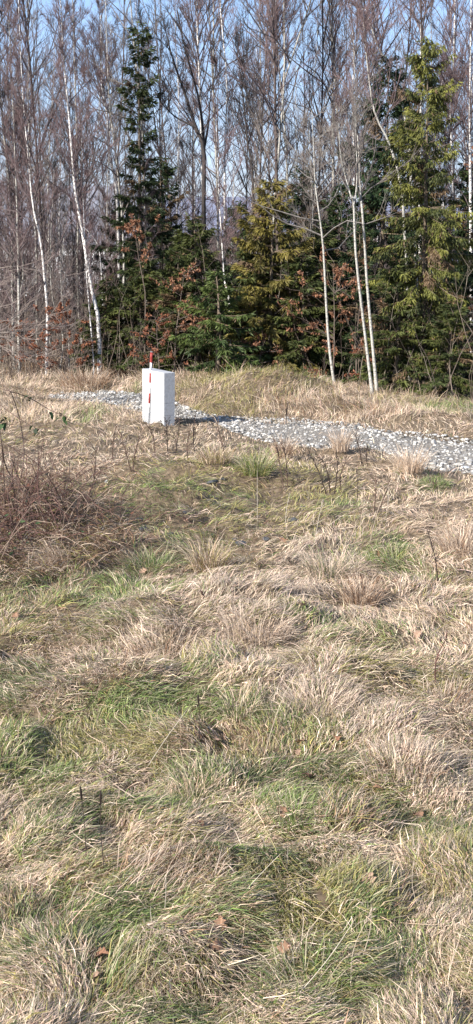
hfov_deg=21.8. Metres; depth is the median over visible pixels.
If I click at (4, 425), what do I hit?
bramble canes
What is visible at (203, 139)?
dark tree
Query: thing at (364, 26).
leaning birch
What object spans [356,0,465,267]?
bare tree
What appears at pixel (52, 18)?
bare tree
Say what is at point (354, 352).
oak sapling
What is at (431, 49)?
bare tree
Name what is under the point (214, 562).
grass tuft
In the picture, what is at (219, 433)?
dry weed
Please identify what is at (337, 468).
dry weed
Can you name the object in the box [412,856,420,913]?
dry stalk
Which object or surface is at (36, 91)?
bare tree
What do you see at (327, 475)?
dry weed
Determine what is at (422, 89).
bare tree
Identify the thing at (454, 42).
birch tree
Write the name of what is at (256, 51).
birch tree
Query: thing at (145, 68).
bare tree
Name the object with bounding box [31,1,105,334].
bare tree
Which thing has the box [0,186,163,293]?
hill
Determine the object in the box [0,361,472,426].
tall dry grass
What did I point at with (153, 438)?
dry weed
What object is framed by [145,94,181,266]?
bare tree
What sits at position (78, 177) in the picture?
young tree
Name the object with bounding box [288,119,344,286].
young tree
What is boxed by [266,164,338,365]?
spruce tree
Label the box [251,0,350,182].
bare tree
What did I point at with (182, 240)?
young spruce
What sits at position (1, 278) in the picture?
young tree
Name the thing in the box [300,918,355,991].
dry stalk
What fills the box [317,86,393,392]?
aspen tree
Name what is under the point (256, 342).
oak sapling
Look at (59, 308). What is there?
beech bush
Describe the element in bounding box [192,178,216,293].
young tree
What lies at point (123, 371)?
grass tuft
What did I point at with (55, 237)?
young tree
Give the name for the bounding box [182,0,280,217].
bare tree
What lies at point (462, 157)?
bare tree
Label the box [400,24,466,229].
birch tree
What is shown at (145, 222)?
young tree
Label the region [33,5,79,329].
birch tree
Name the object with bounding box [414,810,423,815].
oak leaf
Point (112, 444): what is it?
dry weed
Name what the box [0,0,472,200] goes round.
sky
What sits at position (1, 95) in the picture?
young tree
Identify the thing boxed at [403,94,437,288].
young tree
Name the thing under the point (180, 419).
dry weed
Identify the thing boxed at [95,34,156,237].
bare tree
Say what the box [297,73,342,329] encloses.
young tree
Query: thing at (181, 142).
young tree
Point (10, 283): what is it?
young tree
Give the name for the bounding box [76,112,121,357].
young tree
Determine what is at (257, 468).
grass tuft
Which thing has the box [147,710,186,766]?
dry stalk
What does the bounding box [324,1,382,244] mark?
bare tree
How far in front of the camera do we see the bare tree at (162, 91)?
55.28 m
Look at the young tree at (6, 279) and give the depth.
36.08 m
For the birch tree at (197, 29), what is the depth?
35.90 m
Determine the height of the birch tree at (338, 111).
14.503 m
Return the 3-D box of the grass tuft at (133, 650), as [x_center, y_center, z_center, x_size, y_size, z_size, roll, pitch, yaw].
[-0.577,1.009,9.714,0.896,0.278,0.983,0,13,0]
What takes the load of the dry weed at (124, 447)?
on the ground at (440, 424)
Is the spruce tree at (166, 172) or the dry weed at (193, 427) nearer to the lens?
the dry weed at (193, 427)
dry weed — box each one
[79,786,86,861]
[86,436,103,498]
[99,790,104,870]
[108,422,117,460]
[115,425,131,471]
[132,433,142,471]
[145,423,155,458]
[160,416,170,453]
[173,407,181,454]
[184,429,193,458]
[192,412,201,453]
[197,694,199,740]
[212,417,225,460]
[274,440,285,487]
[280,442,290,487]
[309,457,326,493]
[318,457,333,494]
[332,443,345,493]
[339,453,349,491]
[350,907,375,986]
[353,428,361,463]
[372,474,378,512]
[375,478,391,516]
[426,521,439,581]
[434,629,448,687]
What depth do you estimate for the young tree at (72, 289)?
38.64 m
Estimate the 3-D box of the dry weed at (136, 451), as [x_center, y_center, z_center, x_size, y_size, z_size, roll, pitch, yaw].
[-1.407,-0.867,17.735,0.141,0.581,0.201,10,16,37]
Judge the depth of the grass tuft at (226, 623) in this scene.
9.94 m
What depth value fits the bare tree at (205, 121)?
44.86 m
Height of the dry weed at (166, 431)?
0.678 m
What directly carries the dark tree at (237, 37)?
on the ground at (440, 424)
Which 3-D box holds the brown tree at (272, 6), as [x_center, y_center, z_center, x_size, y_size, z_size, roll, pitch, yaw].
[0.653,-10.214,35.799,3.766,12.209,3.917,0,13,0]
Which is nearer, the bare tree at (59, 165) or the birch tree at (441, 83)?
the birch tree at (441, 83)
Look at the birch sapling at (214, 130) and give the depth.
32.80 m
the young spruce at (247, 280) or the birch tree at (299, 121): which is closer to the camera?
the young spruce at (247, 280)
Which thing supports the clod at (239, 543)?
on the ground at (440, 424)
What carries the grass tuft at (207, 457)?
on the ground at (440, 424)
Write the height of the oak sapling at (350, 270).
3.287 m
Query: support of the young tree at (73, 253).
on the ground at (440, 424)
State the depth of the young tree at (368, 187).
34.42 m
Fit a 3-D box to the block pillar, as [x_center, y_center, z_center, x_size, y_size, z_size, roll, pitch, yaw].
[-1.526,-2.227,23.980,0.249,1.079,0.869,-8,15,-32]
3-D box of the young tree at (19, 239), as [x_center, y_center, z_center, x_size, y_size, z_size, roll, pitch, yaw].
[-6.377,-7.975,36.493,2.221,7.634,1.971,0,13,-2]
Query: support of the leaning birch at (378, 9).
on the ground at (440, 424)
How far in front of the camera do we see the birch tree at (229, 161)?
46.66 m
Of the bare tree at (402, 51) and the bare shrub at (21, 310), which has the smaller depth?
the bare shrub at (21, 310)
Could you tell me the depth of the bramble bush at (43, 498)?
13.47 m
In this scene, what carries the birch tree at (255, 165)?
on the ground at (440, 424)
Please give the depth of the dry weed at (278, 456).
16.72 m
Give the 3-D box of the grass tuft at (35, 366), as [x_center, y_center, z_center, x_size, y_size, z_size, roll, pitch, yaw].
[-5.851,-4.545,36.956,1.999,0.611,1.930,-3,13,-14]
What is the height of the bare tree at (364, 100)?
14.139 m
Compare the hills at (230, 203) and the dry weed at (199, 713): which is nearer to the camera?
the dry weed at (199, 713)
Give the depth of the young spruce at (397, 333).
29.81 m
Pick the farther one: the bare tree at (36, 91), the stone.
the bare tree at (36, 91)
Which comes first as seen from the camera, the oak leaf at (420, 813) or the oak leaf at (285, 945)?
the oak leaf at (285, 945)
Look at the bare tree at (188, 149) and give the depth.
56.62 m
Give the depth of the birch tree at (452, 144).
45.65 m
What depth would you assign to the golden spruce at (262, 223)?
32.65 m
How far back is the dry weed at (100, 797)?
6.07 m
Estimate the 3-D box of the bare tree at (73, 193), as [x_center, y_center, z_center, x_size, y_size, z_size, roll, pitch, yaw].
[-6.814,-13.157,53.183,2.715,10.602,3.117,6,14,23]
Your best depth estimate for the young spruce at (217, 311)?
31.90 m
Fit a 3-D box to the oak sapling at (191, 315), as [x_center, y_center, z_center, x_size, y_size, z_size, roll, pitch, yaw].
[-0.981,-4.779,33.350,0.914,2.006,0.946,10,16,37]
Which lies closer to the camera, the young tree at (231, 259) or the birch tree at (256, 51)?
the young tree at (231, 259)
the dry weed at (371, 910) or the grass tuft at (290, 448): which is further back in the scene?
the grass tuft at (290, 448)
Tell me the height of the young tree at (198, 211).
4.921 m
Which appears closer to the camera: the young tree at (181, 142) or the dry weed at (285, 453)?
the dry weed at (285, 453)
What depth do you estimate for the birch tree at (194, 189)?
42.08 m
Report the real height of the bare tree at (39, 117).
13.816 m
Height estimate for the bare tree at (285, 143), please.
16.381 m
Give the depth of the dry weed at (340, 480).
16.60 m
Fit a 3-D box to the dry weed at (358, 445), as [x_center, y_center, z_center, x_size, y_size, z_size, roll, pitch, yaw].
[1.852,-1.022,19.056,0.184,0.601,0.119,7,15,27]
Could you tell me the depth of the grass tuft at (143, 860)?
6.04 m
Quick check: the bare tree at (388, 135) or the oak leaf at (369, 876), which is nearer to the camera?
the oak leaf at (369, 876)
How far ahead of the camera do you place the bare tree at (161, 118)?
45.21 m
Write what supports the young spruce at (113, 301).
on the ground at (440, 424)
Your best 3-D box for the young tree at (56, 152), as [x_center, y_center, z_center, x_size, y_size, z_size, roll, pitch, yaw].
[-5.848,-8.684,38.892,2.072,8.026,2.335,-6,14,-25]
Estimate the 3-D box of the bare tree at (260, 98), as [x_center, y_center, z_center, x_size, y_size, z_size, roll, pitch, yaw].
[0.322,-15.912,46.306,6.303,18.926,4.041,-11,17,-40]
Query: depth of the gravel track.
22.88 m
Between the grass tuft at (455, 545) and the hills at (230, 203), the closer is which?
the grass tuft at (455, 545)
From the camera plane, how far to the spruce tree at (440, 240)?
29.25 m
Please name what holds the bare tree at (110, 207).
on the ground at (440, 424)
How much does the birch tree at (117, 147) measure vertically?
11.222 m
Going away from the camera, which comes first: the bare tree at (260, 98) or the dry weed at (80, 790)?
the dry weed at (80, 790)
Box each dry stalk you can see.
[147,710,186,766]
[264,627,327,755]
[294,899,335,951]
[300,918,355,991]
[369,462,400,544]
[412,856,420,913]
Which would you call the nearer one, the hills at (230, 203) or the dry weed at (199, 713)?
the dry weed at (199, 713)
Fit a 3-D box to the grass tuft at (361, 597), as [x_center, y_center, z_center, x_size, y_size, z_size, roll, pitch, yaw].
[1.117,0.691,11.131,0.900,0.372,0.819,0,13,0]
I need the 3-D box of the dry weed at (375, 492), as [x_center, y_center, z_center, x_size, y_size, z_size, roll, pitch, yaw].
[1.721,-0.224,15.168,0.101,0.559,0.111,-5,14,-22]
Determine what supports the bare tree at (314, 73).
on the ground at (440, 424)
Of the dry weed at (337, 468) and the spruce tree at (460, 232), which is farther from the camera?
the spruce tree at (460, 232)
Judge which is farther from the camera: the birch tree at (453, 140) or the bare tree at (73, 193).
the bare tree at (73, 193)
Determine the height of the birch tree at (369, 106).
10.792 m
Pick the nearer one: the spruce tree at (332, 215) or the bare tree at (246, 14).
the spruce tree at (332, 215)
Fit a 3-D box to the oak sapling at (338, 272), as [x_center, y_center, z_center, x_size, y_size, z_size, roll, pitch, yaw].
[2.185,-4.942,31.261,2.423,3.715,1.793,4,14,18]
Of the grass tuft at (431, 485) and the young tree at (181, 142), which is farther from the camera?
the young tree at (181, 142)
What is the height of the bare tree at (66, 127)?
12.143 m
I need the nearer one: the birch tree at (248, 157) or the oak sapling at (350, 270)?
the oak sapling at (350, 270)
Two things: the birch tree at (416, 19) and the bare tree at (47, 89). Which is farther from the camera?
the bare tree at (47, 89)
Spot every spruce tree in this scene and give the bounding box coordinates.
[82,194,151,360]
[86,20,194,374]
[121,155,197,348]
[183,219,220,354]
[208,200,266,354]
[251,213,298,305]
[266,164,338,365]
[293,185,361,335]
[307,184,377,369]
[315,207,392,383]
[334,50,446,378]
[364,36,472,383]
[376,157,452,345]
[420,161,472,374]
[432,202,472,384]
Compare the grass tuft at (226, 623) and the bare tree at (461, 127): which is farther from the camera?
the bare tree at (461, 127)
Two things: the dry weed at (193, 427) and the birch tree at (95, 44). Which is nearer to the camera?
the dry weed at (193, 427)
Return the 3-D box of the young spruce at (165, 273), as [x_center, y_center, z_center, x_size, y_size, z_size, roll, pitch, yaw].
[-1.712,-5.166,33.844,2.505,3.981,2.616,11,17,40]
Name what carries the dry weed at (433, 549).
on the ground at (440, 424)
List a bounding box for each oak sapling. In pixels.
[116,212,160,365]
[149,262,202,370]
[180,303,210,365]
[240,332,282,367]
[271,246,363,367]
[303,261,383,386]
[344,342,382,386]
[455,298,472,385]
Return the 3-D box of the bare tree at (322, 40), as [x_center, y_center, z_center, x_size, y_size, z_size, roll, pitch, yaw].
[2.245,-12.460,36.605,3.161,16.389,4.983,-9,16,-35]
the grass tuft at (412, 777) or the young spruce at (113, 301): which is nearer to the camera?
the grass tuft at (412, 777)
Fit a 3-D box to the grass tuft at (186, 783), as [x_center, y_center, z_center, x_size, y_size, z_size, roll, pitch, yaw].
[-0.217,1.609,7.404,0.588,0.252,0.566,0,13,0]
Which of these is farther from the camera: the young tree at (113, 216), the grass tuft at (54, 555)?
the young tree at (113, 216)
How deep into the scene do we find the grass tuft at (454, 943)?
5.40 m
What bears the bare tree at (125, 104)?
on the ground at (440, 424)
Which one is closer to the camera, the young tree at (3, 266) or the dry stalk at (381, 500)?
the dry stalk at (381, 500)
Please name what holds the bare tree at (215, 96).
on the ground at (440, 424)
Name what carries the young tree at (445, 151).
on the ground at (440, 424)
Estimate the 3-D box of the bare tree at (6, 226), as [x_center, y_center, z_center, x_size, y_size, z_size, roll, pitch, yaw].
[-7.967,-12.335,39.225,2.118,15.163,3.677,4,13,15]
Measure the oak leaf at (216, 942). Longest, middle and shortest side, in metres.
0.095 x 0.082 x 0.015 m
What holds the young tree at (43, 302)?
on the ground at (440, 424)
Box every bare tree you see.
[0,0,32,202]
[0,0,53,262]
[0,0,62,349]
[0,0,90,365]
[0,1,48,368]
[0,4,51,208]
[0,80,30,352]
[1,2,71,326]
[1,10,83,346]
[1,48,33,284]
[13,0,86,360]
[18,49,70,306]
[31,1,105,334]
[39,0,146,356]
[39,46,76,279]
[40,0,174,350]
[40,19,123,339]
[45,0,178,241]
[51,85,99,292]
[64,0,150,352]
[68,22,142,294]
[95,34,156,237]
[109,5,156,186]
[113,0,193,222]
[115,43,191,211]
[125,0,212,246]
[130,19,191,175]
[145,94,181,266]
[156,0,234,249]
[158,0,293,283]
[173,0,273,177]
[175,0,312,259]
[175,0,360,251]
[179,65,221,256]
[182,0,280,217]
[214,0,326,216]
[217,36,304,236]
[219,3,316,222]
[238,0,370,265]
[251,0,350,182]
[272,0,339,213]
[278,0,364,339]
[292,0,391,248]
[298,0,393,255]
[315,0,401,302]
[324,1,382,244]
[345,4,381,305]
[347,0,466,346]
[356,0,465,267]
[356,34,425,244]
[389,11,461,212]
[392,0,449,169]
[439,32,472,233]
[443,20,472,221]
[452,92,472,141]
[454,102,472,238]
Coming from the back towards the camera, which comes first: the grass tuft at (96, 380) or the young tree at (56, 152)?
the young tree at (56, 152)
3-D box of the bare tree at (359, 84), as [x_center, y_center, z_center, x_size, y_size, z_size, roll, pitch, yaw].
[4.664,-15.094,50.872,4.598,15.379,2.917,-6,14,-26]
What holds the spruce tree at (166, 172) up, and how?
on the ground at (440, 424)
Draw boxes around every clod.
[234,540,246,545]
[287,517,297,521]
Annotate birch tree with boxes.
[0,0,64,373]
[0,0,99,373]
[26,0,128,375]
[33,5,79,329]
[50,0,155,304]
[53,27,111,316]
[86,41,136,267]
[90,0,190,270]
[125,0,228,282]
[135,2,230,269]
[146,0,251,195]
[155,70,219,257]
[179,0,286,333]
[207,57,256,274]
[208,8,271,238]
[219,39,273,263]
[222,1,310,229]
[227,94,273,247]
[262,0,398,365]
[273,81,302,265]
[279,70,325,207]
[281,0,391,337]
[285,2,355,214]
[335,20,396,267]
[354,3,403,266]
[388,40,447,213]
[396,0,440,308]
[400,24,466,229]
[401,0,472,285]
[402,0,472,321]
[420,0,472,352]
[423,0,472,260]
[433,50,468,209]
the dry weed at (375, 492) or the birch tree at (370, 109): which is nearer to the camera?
the dry weed at (375, 492)
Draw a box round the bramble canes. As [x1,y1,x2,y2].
[0,384,69,510]
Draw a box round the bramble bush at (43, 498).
[0,418,206,596]
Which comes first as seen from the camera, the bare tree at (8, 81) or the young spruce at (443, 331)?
the young spruce at (443, 331)
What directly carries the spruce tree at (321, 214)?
on the ground at (440, 424)
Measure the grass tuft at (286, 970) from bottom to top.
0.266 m
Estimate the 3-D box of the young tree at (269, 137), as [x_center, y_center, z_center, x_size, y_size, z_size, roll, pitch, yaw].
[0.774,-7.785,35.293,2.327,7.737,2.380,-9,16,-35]
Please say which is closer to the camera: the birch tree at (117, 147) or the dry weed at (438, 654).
the dry weed at (438, 654)
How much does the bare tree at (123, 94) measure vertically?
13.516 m
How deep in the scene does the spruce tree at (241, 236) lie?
35.94 m
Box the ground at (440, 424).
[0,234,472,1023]
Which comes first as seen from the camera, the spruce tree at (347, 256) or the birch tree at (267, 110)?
the spruce tree at (347, 256)
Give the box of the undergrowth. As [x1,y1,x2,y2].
[0,179,472,400]
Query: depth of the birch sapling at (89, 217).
35.60 m
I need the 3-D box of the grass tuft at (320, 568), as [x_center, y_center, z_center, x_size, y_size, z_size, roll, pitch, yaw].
[0.877,0.475,12.022,1.050,0.422,1.072,11,17,39]
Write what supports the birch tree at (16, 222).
on the ground at (440, 424)
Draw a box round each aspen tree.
[315,23,419,390]
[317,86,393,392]
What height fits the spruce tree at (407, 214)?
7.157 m
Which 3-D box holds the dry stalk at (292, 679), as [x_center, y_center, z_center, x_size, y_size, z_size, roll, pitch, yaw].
[0.375,1.160,7.795,0.423,0.926,0.028,0,13,0]
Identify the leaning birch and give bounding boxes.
[341,0,424,379]
[342,0,432,284]
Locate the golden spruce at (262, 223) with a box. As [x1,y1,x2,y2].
[206,179,326,370]
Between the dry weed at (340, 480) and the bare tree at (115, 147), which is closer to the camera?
the dry weed at (340, 480)
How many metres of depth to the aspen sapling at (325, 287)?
29.59 m
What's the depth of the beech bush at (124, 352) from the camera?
34.84 m
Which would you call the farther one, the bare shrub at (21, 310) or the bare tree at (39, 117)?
the bare tree at (39, 117)
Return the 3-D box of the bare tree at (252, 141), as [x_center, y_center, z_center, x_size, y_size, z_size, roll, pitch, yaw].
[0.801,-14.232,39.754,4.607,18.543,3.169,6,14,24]
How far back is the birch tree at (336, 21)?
36.31 m
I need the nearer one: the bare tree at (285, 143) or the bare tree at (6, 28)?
the bare tree at (6, 28)
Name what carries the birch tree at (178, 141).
on the ground at (440, 424)
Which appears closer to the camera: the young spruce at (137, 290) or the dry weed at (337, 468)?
the dry weed at (337, 468)
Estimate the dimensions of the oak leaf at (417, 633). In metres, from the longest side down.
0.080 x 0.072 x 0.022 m
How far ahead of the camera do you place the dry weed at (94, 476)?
15.17 m
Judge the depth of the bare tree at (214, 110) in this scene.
37.79 m
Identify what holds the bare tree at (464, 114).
on the ground at (440, 424)
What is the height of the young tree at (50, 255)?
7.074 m
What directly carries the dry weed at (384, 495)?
on the ground at (440, 424)
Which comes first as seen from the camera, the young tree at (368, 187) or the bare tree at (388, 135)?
the young tree at (368, 187)
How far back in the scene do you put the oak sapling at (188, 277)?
32.61 m
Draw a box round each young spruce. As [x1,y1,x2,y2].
[69,273,138,377]
[102,259,176,379]
[132,253,213,371]
[135,212,238,371]
[169,269,270,379]
[210,237,299,372]
[263,250,355,381]
[279,224,363,381]
[337,255,442,395]
[411,297,472,400]
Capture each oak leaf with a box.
[89,947,108,956]
[90,970,101,977]
[207,937,223,950]
[212,916,227,931]
[276,806,288,816]
[277,940,291,952]
[360,872,376,887]
[413,630,420,637]
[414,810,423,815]
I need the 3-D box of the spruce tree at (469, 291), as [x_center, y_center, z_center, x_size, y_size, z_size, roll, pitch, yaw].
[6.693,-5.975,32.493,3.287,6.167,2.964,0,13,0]
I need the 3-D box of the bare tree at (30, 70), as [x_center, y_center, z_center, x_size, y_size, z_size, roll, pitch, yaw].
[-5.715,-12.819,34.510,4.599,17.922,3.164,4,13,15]
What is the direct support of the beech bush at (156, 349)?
on the ground at (440, 424)
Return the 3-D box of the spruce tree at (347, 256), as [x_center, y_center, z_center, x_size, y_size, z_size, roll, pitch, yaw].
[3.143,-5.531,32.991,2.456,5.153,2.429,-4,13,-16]
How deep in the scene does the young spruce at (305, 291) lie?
32.60 m
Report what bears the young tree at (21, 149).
on the ground at (440, 424)
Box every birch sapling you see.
[54,119,117,372]
[68,200,129,304]
[196,90,246,343]
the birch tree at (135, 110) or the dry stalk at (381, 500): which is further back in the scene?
the birch tree at (135, 110)
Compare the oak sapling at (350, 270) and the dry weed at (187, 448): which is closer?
the dry weed at (187, 448)
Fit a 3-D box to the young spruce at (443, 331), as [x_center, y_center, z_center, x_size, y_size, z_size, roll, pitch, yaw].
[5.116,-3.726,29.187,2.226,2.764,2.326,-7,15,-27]
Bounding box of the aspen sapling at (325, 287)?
[231,79,401,381]
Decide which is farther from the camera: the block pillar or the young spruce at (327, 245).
the young spruce at (327, 245)
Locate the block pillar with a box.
[142,368,174,425]
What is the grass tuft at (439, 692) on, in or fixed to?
on the ground at (440, 424)
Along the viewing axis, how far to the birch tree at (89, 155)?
54.84 m
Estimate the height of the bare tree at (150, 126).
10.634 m
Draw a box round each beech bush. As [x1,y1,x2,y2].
[0,319,35,371]
[17,299,100,372]
[109,342,136,369]
[127,302,187,368]
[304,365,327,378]
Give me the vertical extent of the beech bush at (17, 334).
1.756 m
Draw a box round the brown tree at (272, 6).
[197,0,319,308]
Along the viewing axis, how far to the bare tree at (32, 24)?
37.67 m
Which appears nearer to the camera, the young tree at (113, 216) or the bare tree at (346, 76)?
the young tree at (113, 216)
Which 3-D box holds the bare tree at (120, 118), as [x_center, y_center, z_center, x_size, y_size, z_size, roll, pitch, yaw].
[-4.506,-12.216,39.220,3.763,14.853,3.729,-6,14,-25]
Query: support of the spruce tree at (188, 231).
on the ground at (440, 424)
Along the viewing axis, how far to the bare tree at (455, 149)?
42.10 m
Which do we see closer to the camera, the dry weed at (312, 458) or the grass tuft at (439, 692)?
the grass tuft at (439, 692)
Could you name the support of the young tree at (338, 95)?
on the ground at (440, 424)
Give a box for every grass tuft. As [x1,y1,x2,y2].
[10,351,71,372]
[16,536,74,577]
[48,363,116,388]
[86,360,134,377]
[102,920,184,992]
[106,619,210,664]
[110,541,187,575]
[116,822,248,904]
[155,756,236,804]
[172,530,244,573]
[183,442,246,463]
[192,681,277,721]
[196,594,302,644]
[226,446,283,478]
[233,922,389,1023]
[246,780,336,835]
[265,432,304,458]
[265,664,376,721]
[276,533,380,581]
[319,421,364,451]
[328,567,400,609]
[347,727,462,785]
[358,538,427,565]
[371,919,472,1020]
[386,441,440,473]
[405,672,472,714]
[407,513,472,558]
[411,473,457,488]
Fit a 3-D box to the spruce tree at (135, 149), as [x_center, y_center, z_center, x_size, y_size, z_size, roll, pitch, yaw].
[-2.562,-8.554,35.033,3.512,10.379,4.270,-11,17,-41]
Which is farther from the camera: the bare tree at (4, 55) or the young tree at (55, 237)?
the bare tree at (4, 55)
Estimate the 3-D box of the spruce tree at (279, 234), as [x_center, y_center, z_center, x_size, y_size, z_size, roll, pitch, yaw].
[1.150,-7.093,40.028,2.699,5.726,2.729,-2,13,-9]
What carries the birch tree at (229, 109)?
on the ground at (440, 424)
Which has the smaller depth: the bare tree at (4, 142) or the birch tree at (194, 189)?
the bare tree at (4, 142)
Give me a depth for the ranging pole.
23.91 m
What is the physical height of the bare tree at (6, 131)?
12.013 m
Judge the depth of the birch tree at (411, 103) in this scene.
41.75 m
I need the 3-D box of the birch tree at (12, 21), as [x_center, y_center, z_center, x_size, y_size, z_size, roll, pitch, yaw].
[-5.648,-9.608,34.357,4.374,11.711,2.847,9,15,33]
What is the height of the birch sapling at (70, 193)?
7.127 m
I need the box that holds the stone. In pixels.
[207,480,217,483]
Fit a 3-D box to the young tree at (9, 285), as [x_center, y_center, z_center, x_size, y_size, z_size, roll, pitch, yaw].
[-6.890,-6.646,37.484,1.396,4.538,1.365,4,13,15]
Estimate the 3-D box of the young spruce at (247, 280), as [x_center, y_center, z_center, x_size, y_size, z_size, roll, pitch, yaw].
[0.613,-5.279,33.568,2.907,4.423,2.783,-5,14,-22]
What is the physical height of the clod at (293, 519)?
0.057 m
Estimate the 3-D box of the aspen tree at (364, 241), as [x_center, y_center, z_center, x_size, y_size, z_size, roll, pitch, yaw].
[3.090,-7.006,28.625,2.141,8.475,1.996,-6,14,-24]
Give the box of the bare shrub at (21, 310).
[0,223,100,368]
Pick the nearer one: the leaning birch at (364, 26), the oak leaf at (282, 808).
the oak leaf at (282, 808)
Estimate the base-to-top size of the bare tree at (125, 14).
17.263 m
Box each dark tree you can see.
[137,0,222,357]
[217,22,289,256]
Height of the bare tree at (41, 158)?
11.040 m
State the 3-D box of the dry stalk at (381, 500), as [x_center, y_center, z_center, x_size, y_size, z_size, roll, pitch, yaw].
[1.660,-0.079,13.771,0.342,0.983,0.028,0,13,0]
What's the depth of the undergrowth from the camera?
34.26 m
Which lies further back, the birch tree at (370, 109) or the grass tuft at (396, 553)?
the birch tree at (370, 109)
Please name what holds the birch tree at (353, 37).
on the ground at (440, 424)
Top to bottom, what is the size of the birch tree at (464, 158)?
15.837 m
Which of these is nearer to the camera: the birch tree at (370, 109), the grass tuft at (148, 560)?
the grass tuft at (148, 560)
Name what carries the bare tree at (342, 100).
on the ground at (440, 424)
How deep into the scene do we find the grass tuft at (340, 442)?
20.10 m
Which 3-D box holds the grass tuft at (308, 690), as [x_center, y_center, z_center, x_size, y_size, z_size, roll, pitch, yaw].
[0.591,1.235,8.389,0.827,0.252,0.899,11,17,39]
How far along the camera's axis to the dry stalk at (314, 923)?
5.34 m
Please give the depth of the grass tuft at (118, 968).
5.26 m
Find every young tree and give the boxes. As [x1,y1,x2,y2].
[0,74,52,333]
[0,81,59,354]
[0,87,52,361]
[0,102,46,354]
[0,115,54,341]
[0,119,65,356]
[0,132,32,360]
[0,169,15,362]
[0,181,27,342]
[0,223,23,352]
[1,204,35,341]
[22,109,80,361]
[25,230,60,345]
[26,128,94,370]
[28,154,93,354]
[28,155,100,368]
[39,122,99,364]
[45,45,120,361]
[53,232,90,362]
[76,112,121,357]
[100,183,134,348]
[124,151,186,349]
[149,134,212,292]
[189,209,201,312]
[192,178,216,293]
[219,105,286,300]
[222,198,239,332]
[260,107,335,317]
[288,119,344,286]
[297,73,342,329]
[304,123,320,229]
[316,32,367,301]
[351,89,388,335]
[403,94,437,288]
[436,76,461,278]
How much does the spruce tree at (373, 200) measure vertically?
9.688 m
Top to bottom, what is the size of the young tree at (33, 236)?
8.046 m
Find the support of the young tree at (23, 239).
on the ground at (440, 424)
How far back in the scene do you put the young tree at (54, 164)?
37.35 m
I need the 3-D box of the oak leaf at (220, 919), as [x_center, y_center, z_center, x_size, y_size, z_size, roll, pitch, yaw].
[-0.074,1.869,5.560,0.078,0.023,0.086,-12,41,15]
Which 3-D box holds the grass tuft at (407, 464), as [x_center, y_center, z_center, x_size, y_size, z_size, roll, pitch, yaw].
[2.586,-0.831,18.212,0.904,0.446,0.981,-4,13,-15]
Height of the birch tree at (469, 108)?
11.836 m
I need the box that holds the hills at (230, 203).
[165,196,468,235]
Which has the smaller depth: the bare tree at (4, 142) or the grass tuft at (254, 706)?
the grass tuft at (254, 706)
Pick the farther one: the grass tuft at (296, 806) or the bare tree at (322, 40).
the bare tree at (322, 40)
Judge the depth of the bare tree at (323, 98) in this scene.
41.43 m
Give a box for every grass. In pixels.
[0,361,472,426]
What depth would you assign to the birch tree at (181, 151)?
50.82 m
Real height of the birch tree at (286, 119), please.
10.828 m
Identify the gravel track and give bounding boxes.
[43,389,472,474]
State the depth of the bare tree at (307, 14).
35.10 m
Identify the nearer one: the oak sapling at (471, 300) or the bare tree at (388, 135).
the oak sapling at (471, 300)
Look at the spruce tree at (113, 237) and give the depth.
38.41 m
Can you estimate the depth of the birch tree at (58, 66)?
33.00 m
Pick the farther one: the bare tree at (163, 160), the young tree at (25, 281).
the bare tree at (163, 160)
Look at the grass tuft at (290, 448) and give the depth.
19.59 m
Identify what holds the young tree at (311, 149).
on the ground at (440, 424)
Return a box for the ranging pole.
[147,351,152,424]
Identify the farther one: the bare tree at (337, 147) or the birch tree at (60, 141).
the birch tree at (60, 141)
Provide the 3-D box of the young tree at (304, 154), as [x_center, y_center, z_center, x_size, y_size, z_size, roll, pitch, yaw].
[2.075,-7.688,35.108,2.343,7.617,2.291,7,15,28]
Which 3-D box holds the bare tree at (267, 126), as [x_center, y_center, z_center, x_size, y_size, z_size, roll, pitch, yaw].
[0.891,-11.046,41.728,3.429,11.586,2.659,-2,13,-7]

